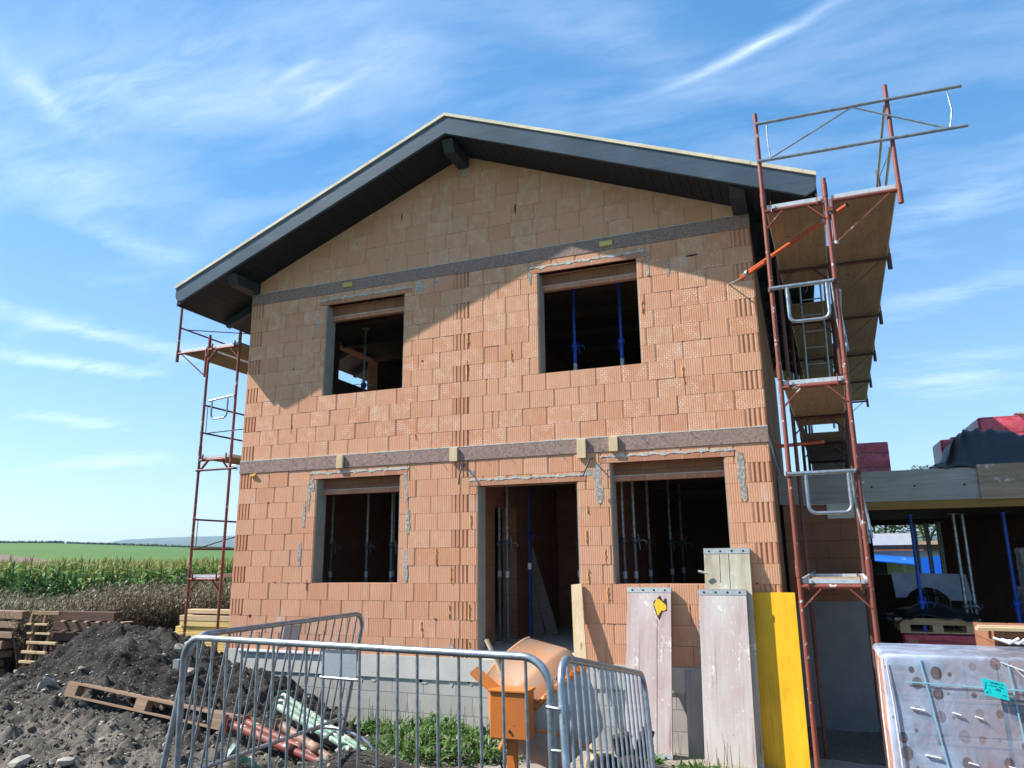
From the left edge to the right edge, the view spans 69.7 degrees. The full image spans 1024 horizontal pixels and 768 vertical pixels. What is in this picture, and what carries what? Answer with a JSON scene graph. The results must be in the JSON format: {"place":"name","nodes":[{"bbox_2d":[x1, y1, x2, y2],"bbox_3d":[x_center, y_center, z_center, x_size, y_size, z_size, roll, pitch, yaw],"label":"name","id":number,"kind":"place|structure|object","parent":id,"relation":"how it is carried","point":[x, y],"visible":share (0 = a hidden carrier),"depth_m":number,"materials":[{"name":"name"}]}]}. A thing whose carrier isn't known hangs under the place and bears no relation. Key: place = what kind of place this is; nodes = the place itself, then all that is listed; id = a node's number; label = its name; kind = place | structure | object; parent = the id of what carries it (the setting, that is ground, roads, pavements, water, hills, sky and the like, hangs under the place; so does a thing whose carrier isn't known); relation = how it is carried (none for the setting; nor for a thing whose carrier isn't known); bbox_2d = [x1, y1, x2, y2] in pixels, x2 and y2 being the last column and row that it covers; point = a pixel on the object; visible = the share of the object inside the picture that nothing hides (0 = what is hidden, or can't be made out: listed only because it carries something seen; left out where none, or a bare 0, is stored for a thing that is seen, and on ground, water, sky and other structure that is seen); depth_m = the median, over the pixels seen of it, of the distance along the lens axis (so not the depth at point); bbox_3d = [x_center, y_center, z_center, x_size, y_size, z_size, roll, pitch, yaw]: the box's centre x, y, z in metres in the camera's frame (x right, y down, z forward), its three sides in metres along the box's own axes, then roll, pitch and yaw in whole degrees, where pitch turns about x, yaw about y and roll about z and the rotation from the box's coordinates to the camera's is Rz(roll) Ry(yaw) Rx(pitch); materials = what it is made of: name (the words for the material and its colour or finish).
{"place":"outdoors","nodes":[
{"label":"outdoors","id":0,"kind":"place"},
{"bbox_2d":[0,554,58,567],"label":"ploughed field","id":1,"kind":"structure","parent":0,"point":[7,557],"depth_m":133.89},
{"bbox_2d":[0,554,233,601],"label":"maize field","id":2,"kind":"structure","parent":0,"point":[66,575],"depth_m":23.30,"materials":[{"name":"green plant"}]},
{"bbox_2d":[0,543,233,562],"bbox_3d":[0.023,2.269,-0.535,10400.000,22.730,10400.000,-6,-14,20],"label":"field","id":3,"kind":"structure","parent":0,"point":[53,551],"depth_m":203.24,"materials":[{"name":"plant"}]},
{"bbox_2d":[0,540,233,548],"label":"hedge line","id":4,"kind":"object","parent":3,"relation":"on","point":[114,543],"visible":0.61,"depth_m":375.45,"materials":[{"name":"green plant"}]},
{"bbox_2d":[871,525,936,540],"bbox_3d":[15.897,6.908,30.215,3.623,4.824,4.533,-6,-14,20],"label":"tree","id":5,"kind":"object","parent":3,"relation":"on","point":[892,527],"visible":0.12,"depth_m":30.30,"materials":[{"name":"green plant"}]},
{"bbox_2d":[872,533,938,573],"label":"neighbour house","id":6,"kind":"structure","parent":3,"relation":"on","point":[895,544],"depth_m":22.45,"materials":[{"name":"brick"}]},
{"bbox_2d":[875,561,887,573],"bbox_3d":[11.248,6.280,22.439,0.500,1.750,0.028,-6,-14,20],"label":"door","id":7,"kind":"structure","parent":6,"relation":"in","point":[881,567],"depth_m":22.54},
{"bbox_2d":[874,554,941,573],"bbox_3d":[11.179,5.801,21.951,3.300,1.660,1.070,-6,-14,20],"label":"blue tarp","id":8,"kind":"object","parent":6,"relation":"hanging from","point":[910,561],"visible":0.18,"depth_m":21.43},
{"bbox_2d":[0,669,885,767],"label":"ground","id":9,"kind":"structure","parent":0,"point":[848,749],"depth_m":8.42,"materials":[{"name":"soil"}]},
{"bbox_2d":[13,611,61,672],"bbox_3d":[-9.186,5.079,14.251,1.040,1.297,0.100,-6,-14,20],"label":"pallet","id":10,"kind":"object","parent":9,"relation":"on","point":[30,651],"visible":0.89,"depth_m":14.28,"materials":[{"name":"brown wood"}]},
{"bbox_2d":[49,611,132,651],"bbox_3d":[-8.146,5.064,14.149,1.895,1.305,0.260,-6,-14,20],"label":"lumber stack","id":11,"kind":"object","parent":9,"relation":"on","point":[68,627],"visible":0.39,"depth_m":14.30,"materials":[{"name":"brown wood"}]},
{"bbox_2d":[0,577,231,671],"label":"dry weeds","id":12,"kind":"object","parent":9,"relation":"on","point":[155,607],"visible":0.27,"depth_m":16.04,"materials":[{"name":"plant"}]},
{"bbox_2d":[227,743,262,767],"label":"steel prop","id":13,"kind":"object","parent":9,"relation":"on","point":[245,760],"visible":0.77,"depth_m":6.11,"materials":[{"name":"green paint"}]},
{"bbox_2d":[160,612,374,767],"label":"crowd barrier","id":14,"kind":"object","parent":9,"relation":"on","point":[292,631],"visible":0.8,"depth_m":5.76,"materials":[{"name":"metal"}]},
{"bbox_2d":[175,308,366,648],"bbox_3d":[-3.618,2.795,17.326,1.689,7.380,10.090,-6,-14,20],"label":"scaffold","id":15,"kind":"object","parent":9,"relation":"on","point":[234,356],"visible":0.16,"depth_m":13.03,"materials":[{"name":"metal"}]},
{"bbox_2d":[225,717,318,761],"bbox_3d":[-2.025,3.303,6.674,1.501,0.378,0.110,-7,-15,26],"label":"steel prop","id":16,"kind":"object","parent":9,"relation":"on","point":[293,750],"visible":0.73,"depth_m":6.70,"materials":[{"name":"red paint"}]},
{"bbox_2d":[240,715,319,756],"bbox_3d":[-1.944,3.336,6.755,1.519,0.406,0.110,-8,-15,28],"label":"steel prop","id":17,"kind":"object","parent":9,"relation":"on","point":[248,721],"visible":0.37,"depth_m":6.93,"materials":[{"name":"red paint"}]},
{"bbox_2d":[274,717,329,755],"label":"steel prop","id":18,"kind":"object","parent":9,"relation":"on","point":[312,746],"visible":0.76,"depth_m":6.76,"materials":[{"name":"paint"}]},
{"bbox_2d":[273,701,354,749],"bbox_3d":[-1.788,3.382,7.097,0.110,0.343,2.098,12,-18,-42],"label":"steel prop","id":19,"kind":"object","parent":9,"relation":"on","point":[329,737],"visible":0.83,"depth_m":7.23,"materials":[{"name":"green paint"}]},
{"bbox_2d":[274,695,362,749],"bbox_3d":[-1.793,3.421,7.245,0.110,0.350,2.473,11,-17,-39],"label":"steel prop","id":20,"kind":"object","parent":9,"relation":"on","point":[296,710],"visible":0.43,"depth_m":7.51,"materials":[{"name":"green paint"}]},
{"bbox_2d":[279,690,369,750],"bbox_3d":[-1.786,3.459,7.382,0.110,0.362,2.889,9,-17,-36],"label":"steel prop","id":21,"kind":"object","parent":9,"relation":"on","point":[313,714],"visible":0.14,"depth_m":7.75,"materials":[{"name":"green paint"}]},
{"bbox_2d":[173,635,564,767],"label":"crowd barrier","id":22,"kind":"object","parent":9,"relation":"on","point":[340,664],"visible":1,"depth_m":4.28,"materials":[{"name":"metal"}]},
{"bbox_2d":[348,698,403,734],"bbox_3d":[-1.815,4.593,9.985,1.026,0.535,1.012,-6,-14,20],"label":"weed clump","id":23,"kind":"object","parent":9,"relation":"on","point":[365,728],"visible":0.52,"depth_m":9.87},
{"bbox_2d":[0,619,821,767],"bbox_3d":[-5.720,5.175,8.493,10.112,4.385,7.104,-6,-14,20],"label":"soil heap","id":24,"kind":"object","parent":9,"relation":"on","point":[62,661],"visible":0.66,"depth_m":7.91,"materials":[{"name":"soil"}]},
{"bbox_2d":[7,754,31,767],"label":"stone","id":25,"kind":"object","parent":24,"relation":"on","point":[16,762],"visible":0.97,"depth_m":6.46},
{"bbox_2d":[36,676,55,690],"bbox_3d":[-5.111,3.305,8.071,0.179,0.195,0.106,11,-18,-40],"label":"stone","id":26,"kind":"object","parent":24,"relation":"on","point":[44,682],"visible":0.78,"depth_m":8.03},
{"bbox_2d":[56,756,74,765],"bbox_3d":[-3.838,3.247,6.323,0.145,0.075,0.164,2,-14,-11],"label":"stone","id":27,"kind":"object","parent":24,"relation":"on","point":[66,761],"visible":1,"depth_m":6.28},
{"bbox_2d":[63,681,256,730],"bbox_3d":[-3.607,3.402,7.715,1.950,0.144,0.850,2,-27,18],"label":"pallet","id":28,"kind":"object","parent":24,"relation":"on","point":[143,704],"visible":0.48,"depth_m":7.41,"materials":[{"name":"brown wood"}]},
{"bbox_2d":[361,709,492,767],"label":"weed clump","id":29,"kind":"object","parent":9,"relation":"on","point":[447,742],"visible":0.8,"depth_m":7.61,"materials":[{"name":"plant"}]},
{"bbox_2d":[385,706,486,738],"bbox_3d":[-0.974,4.299,9.323,1.360,0.734,1.327,-6,-14,20],"label":"weed clump","id":30,"kind":"object","parent":9,"relation":"on","point":[452,724],"visible":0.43,"depth_m":9.08,"materials":[{"name":"plant"}]},
{"bbox_2d":[452,715,522,766],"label":"weed clump","id":31,"kind":"object","parent":9,"relation":"on","point":[487,740],"visible":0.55,"depth_m":7.71,"materials":[{"name":"plant"}]},
{"bbox_2d":[175,112,816,755],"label":"brick house","id":32,"kind":"structure","parent":9,"relation":"on","point":[449,260],"depth_m":11.11,"materials":[{"name":"brick"}]},
{"bbox_2d":[238,648,321,654],"bbox_3d":[-3.490,4.069,11.174,1.700,0.036,0.036,-6,-14,20],"label":"batten","id":33,"kind":"object","parent":32,"relation":"on","point":[280,651],"visible":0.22,"depth_m":11.17,"materials":[{"name":"white paint"}]},
{"bbox_2d":[328,495,340,581],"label":"steel prop","id":34,"kind":"object","parent":32,"relation":"on","point":[331,546],"visible":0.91,"depth_m":13.00,"materials":[{"name":"grey metal"}]},
{"bbox_2d":[361,327,373,391],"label":"steel prop","id":35,"kind":"object","parent":32,"relation":"on","point":[363,385],"visible":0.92,"depth_m":13.59,"materials":[{"name":"grey metal"}]},
{"bbox_2d":[364,493,374,582],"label":"steel prop","id":36,"kind":"object","parent":32,"relation":"on","point":[367,545],"visible":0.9,"depth_m":12.75,"materials":[{"name":"grey metal"}]},
{"bbox_2d":[389,492,397,582],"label":"steel prop","id":37,"kind":"object","parent":32,"relation":"on","point":[392,545],"visible":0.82,"depth_m":12.60,"materials":[{"name":"grey metal"}]},
{"bbox_2d":[393,492,396,582],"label":"steel prop","id":38,"kind":"object","parent":32,"relation":"on","point":[394,535],"visible":0.35,"depth_m":13.51,"materials":[{"name":"grey metal"}]},
{"bbox_2d":[495,508,505,640],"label":"steel prop","id":39,"kind":"object","parent":32,"relation":"on","point":[500,543],"visible":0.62,"depth_m":11.89,"materials":[{"name":"grey metal"}]},
{"bbox_2d":[504,486,518,643],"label":"steel prop","id":40,"kind":"object","parent":32,"relation":"on","point":[507,543],"visible":0.96,"depth_m":11.59,"materials":[{"name":"grey metal"}]},
{"bbox_2d":[526,485,538,638],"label":"blue steel prop","id":41,"kind":"object","parent":32,"relation":"on","point":[529,535],"visible":0.9,"depth_m":11.63,"materials":[{"name":"paint"}]},
{"bbox_2d":[532,579,545,634],"bbox_3d":[0.299,3.566,12.690,0.200,1.500,0.040,-20,-19,16],"label":"plank","id":42,"kind":"object","parent":32,"relation":"on","point":[538,626],"visible":0.29,"depth_m":12.53,"materials":[{"name":"wood"}]},
{"bbox_2d":[531,547,558,634],"bbox_3d":[0.490,3.572,12.678,0.200,1.500,0.040,-23,-19,16],"label":"plank","id":43,"kind":"object","parent":32,"relation":"on","point":[549,621],"visible":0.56,"depth_m":12.61,"materials":[{"name":"grey wood"}]},
{"bbox_2d":[570,289,584,369],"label":"blue steel prop","id":44,"kind":"object","parent":32,"relation":"on","point":[575,346],"visible":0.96,"depth_m":11.63,"materials":[{"name":"paint"}]},
{"bbox_2d":[575,483,579,583],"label":"steel prop","id":45,"kind":"object","parent":32,"relation":"on","point":[577,543],"visible":0.34,"depth_m":11.51,"materials":[{"name":"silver metal"}]},
{"bbox_2d":[613,282,624,365],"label":"blue steel prop","id":46,"kind":"object","parent":32,"relation":"on","point":[621,341],"visible":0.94,"depth_m":11.38,"materials":[{"name":"paint"}]},
{"bbox_2d":[619,482,627,582],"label":"steel prop","id":47,"kind":"object","parent":32,"relation":"on","point":[623,540],"visible":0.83,"depth_m":10.59,"materials":[{"name":"silver metal"}]},
{"bbox_2d":[630,481,646,582],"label":"steel prop","id":48,"kind":"object","parent":32,"relation":"on","point":[634,540],"visible":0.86,"depth_m":10.61,"materials":[{"name":"silver metal"}]},
{"bbox_2d":[645,480,652,582],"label":"steel prop","id":49,"kind":"object","parent":32,"relation":"on","point":[649,541],"visible":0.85,"depth_m":11.53,"materials":[{"name":"silver metal"}]},
{"bbox_2d":[666,480,679,582],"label":"steel prop","id":50,"kind":"object","parent":32,"relation":"on","point":[671,542],"visible":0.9,"depth_m":12.39,"materials":[{"name":"silver metal"}]},
{"bbox_2d":[677,484,691,583],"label":"steel prop","id":51,"kind":"object","parent":32,"relation":"on","point":[682,542],"visible":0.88,"depth_m":13.28,"materials":[{"name":"silver metal"}]},
{"bbox_2d":[470,636,622,767],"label":"cement mixer","id":52,"kind":"object","parent":9,"relation":"on","point":[549,656],"visible":0.65,"depth_m":6.00,"materials":[{"name":"metal"}]},
{"bbox_2d":[484,638,500,673],"bbox_3d":[-0.048,2.539,6.235,0.407,0.719,0.051,-6,-14,20],"label":"shovel","id":53,"kind":"object","parent":52,"relation":"in","point":[490,648],"visible":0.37,"depth_m":6.31,"materials":[{"name":"brown wood"}]},
{"bbox_2d":[571,584,592,749],"bbox_3d":[0.892,3.569,9.403,0.182,1.950,0.403,0,-13,-1],"label":"plank","id":54,"kind":"object","parent":9,"relation":"on","point":[579,639],"visible":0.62,"depth_m":9.58,"materials":[{"name":"brown wood"}]},
{"bbox_2d":[557,655,655,767],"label":"crowd barrier","id":55,"kind":"object","parent":9,"relation":"on","point":[564,663],"visible":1,"depth_m":4.43,"materials":[{"name":"metal"}]},
{"bbox_2d":[620,754,644,767],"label":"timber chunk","id":56,"kind":"object","parent":9,"relation":"on","point":[626,765],"visible":0.3,"depth_m":7.65,"materials":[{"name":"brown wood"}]},
{"bbox_2d":[612,731,634,756],"bbox_3d":[1.190,3.864,7.885,0.238,0.252,0.205,0,-13,-2],"label":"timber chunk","id":57,"kind":"object","parent":56,"relation":"on","point":[614,746],"visible":0.47,"depth_m":7.85,"materials":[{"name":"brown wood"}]},
{"bbox_2d":[634,727,654,758],"bbox_3d":[1.420,3.922,7.888,0.328,0.527,0.202,7,-15,-30],"label":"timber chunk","id":58,"kind":"object","parent":9,"relation":"on","point":[653,732],"visible":0.18,"depth_m":7.89,"materials":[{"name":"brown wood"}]},
{"bbox_2d":[625,587,673,759],"bbox_3d":[1.667,3.473,8.951,0.561,1.977,0.059,-6,-31,20],"label":"scaffold board","id":59,"kind":"object","parent":9,"relation":"on","point":[649,635],"visible":0.68,"depth_m":9.01,"materials":[{"name":"wood"}]},
{"bbox_2d":[685,670,704,757],"bbox_3d":[2.277,3.974,8.844,0.340,0.986,0.025,-6,-21,20],"label":"shuttering sheet","id":60,"kind":"object","parent":9,"relation":"on","point":[694,702],"visible":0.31,"depth_m":8.86,"materials":[{"name":"wood"}]},
{"bbox_2d":[670,732,743,767],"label":"weed clump","id":61,"kind":"object","parent":9,"relation":"on","point":[689,765],"visible":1,"depth_m":7.52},
{"bbox_2d":[698,589,757,767],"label":"scaffold board","id":62,"kind":"object","parent":9,"relation":"on","point":[728,703],"visible":0.96,"depth_m":8.53,"materials":[{"name":"wood"}]},
{"bbox_2d":[703,548,764,767],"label":"scaffold board","id":63,"kind":"object","parent":9,"relation":"on","point":[727,568],"visible":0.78,"depth_m":9.00,"materials":[{"name":"wood"}]},
{"bbox_2d":[752,592,810,767],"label":"shuttering sheet","id":64,"kind":"object","parent":9,"relation":"on","point":[783,717],"visible":0.93,"depth_m":8.47,"materials":[{"name":"wood"}]},
{"bbox_2d":[729,84,967,767],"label":"scaffold","id":65,"kind":"object","parent":9,"relation":"on","point":[852,258],"visible":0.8,"depth_m":8.79,"materials":[{"name":"metal"}]},
{"bbox_2d":[777,462,1023,731],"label":"garage","id":66,"kind":"structure","parent":9,"relation":"on","point":[980,495],"depth_m":10.53,"materials":[{"name":"concrete"}]},
{"bbox_2d":[845,442,890,471],"bbox_3d":[6.072,1.401,12.546,0.603,0.676,1.005,-6,-14,20],"label":"block stack","id":67,"kind":"object","parent":66,"relation":"on","point":[873,456],"visible":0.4,"depth_m":12.09,"materials":[{"name":"plastic"}]},
{"bbox_2d":[906,514,935,633],"bbox_3d":[6.179,3.390,10.942,0.237,2.860,0.120,-6,-14,20],"label":"blue steel prop","id":68,"kind":"object","parent":66,"relation":"in","point":[921,603],"visible":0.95,"depth_m":11.08,"materials":[{"name":"paint"}]},
{"bbox_2d":[913,524,931,601],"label":"silver steel prop","id":69,"kind":"object","parent":66,"relation":"on","point":[924,592],"visible":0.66,"depth_m":14.82,"materials":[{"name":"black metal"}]},
{"bbox_2d":[891,572,971,600],"bbox_3d":[6.686,3.227,11.730,1.100,0.430,0.030,-6,-14,20],"label":"insulation board","id":70,"kind":"object","parent":66,"relation":"on","point":[947,585],"visible":0.91,"depth_m":11.72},
{"bbox_2d":[920,523,942,602],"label":"silver steel prop","id":71,"kind":"object","parent":66,"relation":"on","point":[934,594],"visible":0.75,"depth_m":14.40,"materials":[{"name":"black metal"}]},
{"bbox_2d":[927,524,938,602],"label":"silver steel prop","id":72,"kind":"object","parent":66,"relation":"on","point":[931,556],"visible":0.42,"depth_m":14.84,"materials":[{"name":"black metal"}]},
{"bbox_2d":[896,630,976,649],"bbox_3d":[6.427,4.304,11.015,1.006,1.115,0.909,-6,-14,20],"label":"block stack","id":73,"kind":"object","parent":66,"relation":"on","point":[958,641],"visible":0.17,"depth_m":10.74,"materials":[{"name":"plastic"}]},
{"bbox_2d":[894,615,981,634],"bbox_3d":[6.384,3.631,11.134,1.120,0.215,0.840,-6,-14,20],"label":"pallet","id":74,"kind":"object","parent":73,"relation":"on","point":[934,625],"visible":0.69,"depth_m":10.83,"materials":[{"name":"brown wood"}]},
{"bbox_2d":[880,601,993,622],"bbox_3d":[6.398,3.466,11.165,1.398,0.318,1.035,-6,-14,20],"label":"black film","id":75,"kind":"object","parent":74,"relation":"on","point":[943,611],"visible":0.95,"depth_m":10.88,"materials":[{"name":"plastic"}]},
{"bbox_2d":[932,439,952,463],"bbox_3d":[7.233,1.285,12.056,0.412,0.656,0.905,-6,-14,20],"label":"block stack","id":76,"kind":"object","parent":66,"relation":"on","point":[938,448],"visible":0.26,"depth_m":11.99,"materials":[{"name":"plastic"}]},
{"bbox_2d":[933,523,951,627],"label":"silver steel prop","id":77,"kind":"object","parent":66,"relation":"on","point":[942,567],"visible":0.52,"depth_m":14.61,"materials":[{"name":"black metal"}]},
{"bbox_2d":[934,522,954,627],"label":"silver steel prop","id":78,"kind":"object","parent":66,"relation":"on","point":[943,559],"visible":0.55,"depth_m":14.00,"materials":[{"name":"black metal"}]},
{"bbox_2d":[951,513,980,634],"bbox_3d":[6.765,3.357,10.826,0.237,2.860,0.120,-6,-14,20],"label":"silver steel prop","id":79,"kind":"object","parent":66,"relation":"on","point":[966,606],"visible":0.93,"depth_m":10.97,"materials":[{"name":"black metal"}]},
{"bbox_2d":[958,513,983,614],"bbox_3d":[6.932,3.382,10.940,0.237,2.860,0.120,9,-16,-35],"label":"silver steel prop","id":80,"kind":"object","parent":66,"relation":"on","point":[975,603],"visible":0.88,"depth_m":11.04,"materials":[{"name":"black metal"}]},
{"bbox_2d":[933,428,1023,468],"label":"tarp","id":81,"kind":"object","parent":66,"relation":"on","point":[972,448],"visible":0.94,"depth_m":10.23,"materials":[{"name":"plastic"}]},
{"bbox_2d":[965,415,1023,434],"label":"block stack","id":82,"kind":"object","parent":66,"relation":"on","point":[1014,423],"visible":0.23,"depth_m":11.88,"materials":[{"name":"plastic"}]},
{"bbox_2d":[996,512,1022,622],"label":"blue steel prop","id":83,"kind":"object","parent":66,"relation":"on","point":[1016,604],"visible":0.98,"depth_m":10.65,"materials":[{"name":"paint"}]},
{"bbox_3d":[7.641,4.249,10.877,1.077,1.136,0.905,-6,-14,20],"label":"block stack","id":84,"kind":"object","parent":66,"relation":"on","visible":0},
{"bbox_2d":[1014,547,1023,622],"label":"wrapped bundle","id":85,"kind":"object","parent":84,"relation":"on","point":[1019,552],"visible":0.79,"depth_m":10.82,"materials":[{"name":"plastic"}]},
{"bbox_2d":[872,643,1023,767],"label":"brick pack","id":86,"kind":"object","parent":9,"relation":"on","point":[941,706],"visible":1,"depth_m":4.58,"materials":[{"name":"brick"},{"name":"clear plastic film"}]},
{"bbox_2d":[973,622,1023,651],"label":"wooden crate","id":87,"kind":"object","parent":9,"relation":"on","point":[1003,636],"visible":0.38,"depth_m":5.77,"materials":[{"name":"brown wood"}]},
{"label":"plank","id":88,"kind":"object","parent":9,"relation":"on","visible":0},
{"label":"plank","id":89,"kind":"object","parent":88,"relation":"on","visible":0},
{"bbox_2d":[205,644,224,650],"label":"plank","id":90,"kind":"object","parent":89,"relation":"on","point":[220,647],"visible":0.04,"depth_m":13.14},
{"bbox_2d":[205,641,225,644],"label":"plank","id":91,"kind":"object","parent":90,"relation":"on","point":[220,643],"visible":0.04,"depth_m":13.17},
{"bbox_2d":[175,631,227,637],"bbox_3d":[-5.180,4.548,13.288,2.279,0.094,0.258,-6,-14,20],"label":"plank","id":92,"kind":"object","parent":91,"relation":"on","point":[191,634],"visible":0.04,"depth_m":13.41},
{"bbox_2d":[175,626,226,631],"bbox_3d":[-5.151,4.452,13.318,2.226,0.094,0.224,-6,-14,20],"label":"plank","id":93,"kind":"object","parent":92,"relation":"on","point":[190,629],"visible":0.24,"depth_m":13.44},
{"bbox_2d":[180,621,228,627],"bbox_3d":[-5.102,4.346,13.307,2.108,0.094,0.253,-6,-14,20],"label":"plank","id":94,"kind":"object","parent":93,"relation":"on","point":[205,624],"visible":0.35,"depth_m":13.36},
{"bbox_2d":[180,614,228,621],"bbox_3d":[-5.108,4.249,13.328,2.116,0.094,0.259,-6,-14,20],"label":"plank","id":95,"kind":"object","parent":94,"relation":"on","point":[202,617],"visible":0.45,"depth_m":13.40,"materials":[{"name":"brown wood"}]},
{"bbox_2d":[188,609,229,613],"bbox_3d":[-5.067,4.141,13.363,2.045,0.070,0.212,-6,-14,20],"label":"plank","id":96,"kind":"object","parent":95,"relation":"on","point":[209,611],"visible":0.28,"depth_m":13.47,"materials":[{"name":"brown wood"}]},
{"bbox_2d":[0,0,1023,542],"label":"sky","id":97,"kind":"structure","parent":0,"point":[142,142],"materials":[{"name":"blue"}]},
{"bbox_2d":[109,534,937,546],"bbox_3d":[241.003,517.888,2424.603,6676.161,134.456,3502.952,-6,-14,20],"label":"hills","id":98,"kind":"structure","parent":0,"point":[201,540],"depth_m":3016.61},
{"bbox_3d":[-11.028,5.871,14.975,1.600,0.150,0.264,-6,-14,20],"label":"formwork board","id":99,"kind":"object","parent":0,"visible":0},
{"bbox_3d":[-11.079,5.692,15.041,1.600,0.120,0.256,-6,-14,20],"label":"formwork board","id":100,"kind":"object","parent":99,"relation":"on","visible":0},
{"bbox_2d":[0,650,11,657],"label":"formwork board","id":101,"kind":"object","parent":100,"relation":"on","point":[5,653],"visible":1,"depth_m":14.74,"materials":[{"name":"brown wood"}]},
{"bbox_2d":[0,639,15,648],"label":"formwork board","id":102,"kind":"object","parent":101,"relation":"on","point":[5,643],"visible":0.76,"depth_m":14.73,"materials":[{"name":"brown wood"}]},
{"bbox_2d":[0,630,25,638],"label":"formwork board","id":103,"kind":"object","parent":102,"relation":"on","point":[5,633],"visible":0.65,"depth_m":14.66,"materials":[{"name":"brown wood"}]},
{"bbox_2d":[0,620,28,627],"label":"formwork board","id":104,"kind":"object","parent":103,"relation":"on","point":[4,623],"visible":0.61,"depth_m":14.72,"materials":[{"name":"brown wood"}]},
{"bbox_2d":[0,610,31,618],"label":"formwork board","id":105,"kind":"object","parent":104,"relation":"on","point":[18,614],"visible":0.78,"depth_m":14.76,"materials":[{"name":"brown wood"}]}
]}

